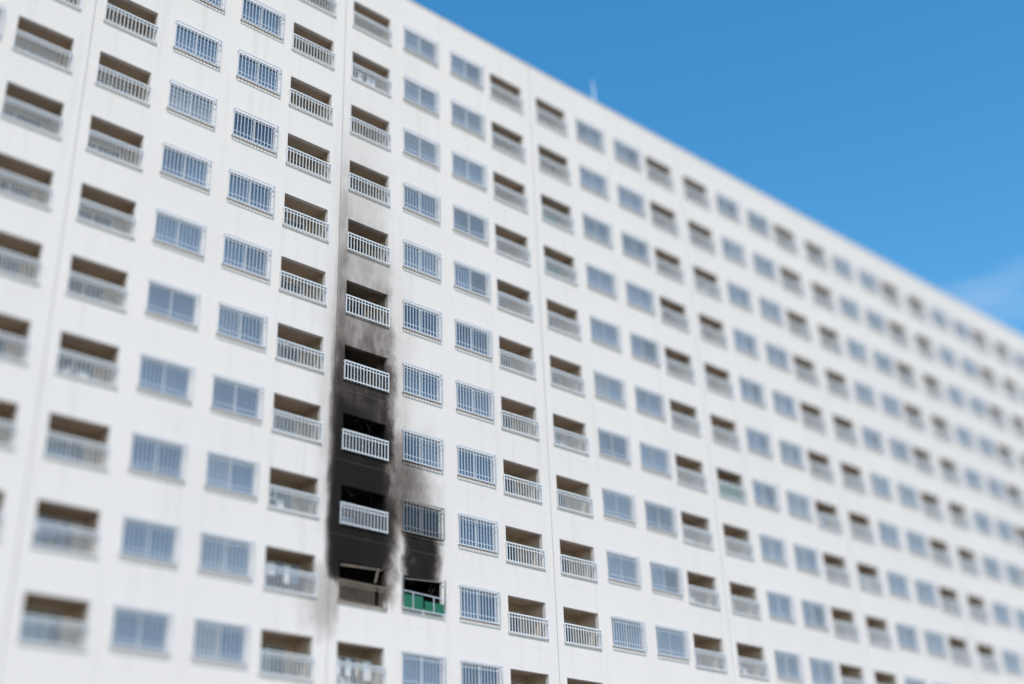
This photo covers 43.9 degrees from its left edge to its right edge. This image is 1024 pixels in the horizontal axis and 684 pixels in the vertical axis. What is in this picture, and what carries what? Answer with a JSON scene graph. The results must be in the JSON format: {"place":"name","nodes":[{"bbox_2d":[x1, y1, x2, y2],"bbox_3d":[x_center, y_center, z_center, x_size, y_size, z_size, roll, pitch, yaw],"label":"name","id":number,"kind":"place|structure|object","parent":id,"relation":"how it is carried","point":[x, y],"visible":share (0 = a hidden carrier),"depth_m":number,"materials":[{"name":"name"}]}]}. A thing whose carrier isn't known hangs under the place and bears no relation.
{"place":"outdoors","nodes":[
{"label":"outdoors","id":0,"kind":"place"},
{"bbox_2d":[0,0,1023,683],"bbox_3d":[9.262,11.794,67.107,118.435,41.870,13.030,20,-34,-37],"label":"facade walls","id":1,"kind":"structure","parent":0,"point":[36,390],"depth_m":51.41,"materials":[{"name":"paint"}]},
{"bbox_2d":[0,0,1023,683],"bbox_3d":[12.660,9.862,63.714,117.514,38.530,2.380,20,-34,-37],"label":"balcony rooms","id":2,"kind":"object","parent":1,"relation":"attached to","point":[72,610],"visible":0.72,"depth_m":51.63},
{"bbox_2d":[34,69,985,683],"bbox_3d":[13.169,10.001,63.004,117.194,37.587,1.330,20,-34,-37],"label":"balcony contents","id":3,"kind":"object","parent":2,"relation":"in","point":[412,601],"visible":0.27,"depth_m":44.61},
{"bbox_2d":[0,0,1023,683],"bbox_3d":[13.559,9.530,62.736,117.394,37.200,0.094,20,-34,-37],"label":"balcony railings","id":4,"kind":"object","parent":2,"relation":"attached to","point":[678,420],"visible":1,"depth_m":52.20,"materials":[{"name":"white metal"}]},
{"bbox_2d":[0,0,1023,683],"bbox_3d":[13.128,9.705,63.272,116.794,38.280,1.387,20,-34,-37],"label":"window frames","id":5,"kind":"structure","parent":1,"relation":"attached to","point":[458,384],"depth_m":50.69,"materials":[{"name":"white metal"}]},
{"bbox_2d":[0,0,1023,683],"bbox_3d":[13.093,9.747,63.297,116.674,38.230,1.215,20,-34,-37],"label":"window panes","id":6,"kind":"object","parent":5,"relation":"in","point":[212,552],"visible":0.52,"depth_m":48.91,"materials":[{"name":"blue glass"}]},
{"bbox_2d":[0,0,1023,683],"bbox_3d":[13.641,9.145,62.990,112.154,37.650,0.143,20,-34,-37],"label":"window grilles","id":7,"kind":"object","parent":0,"point":[594,270],"depth_m":54.61,"materials":[{"name":"white metal"}]},
{"bbox_2d":[412,0,1023,336],"label":"sky","id":8,"kind":"structure","parent":0,"point":[894,127],"materials":[{"name":"blue"}]}
]}

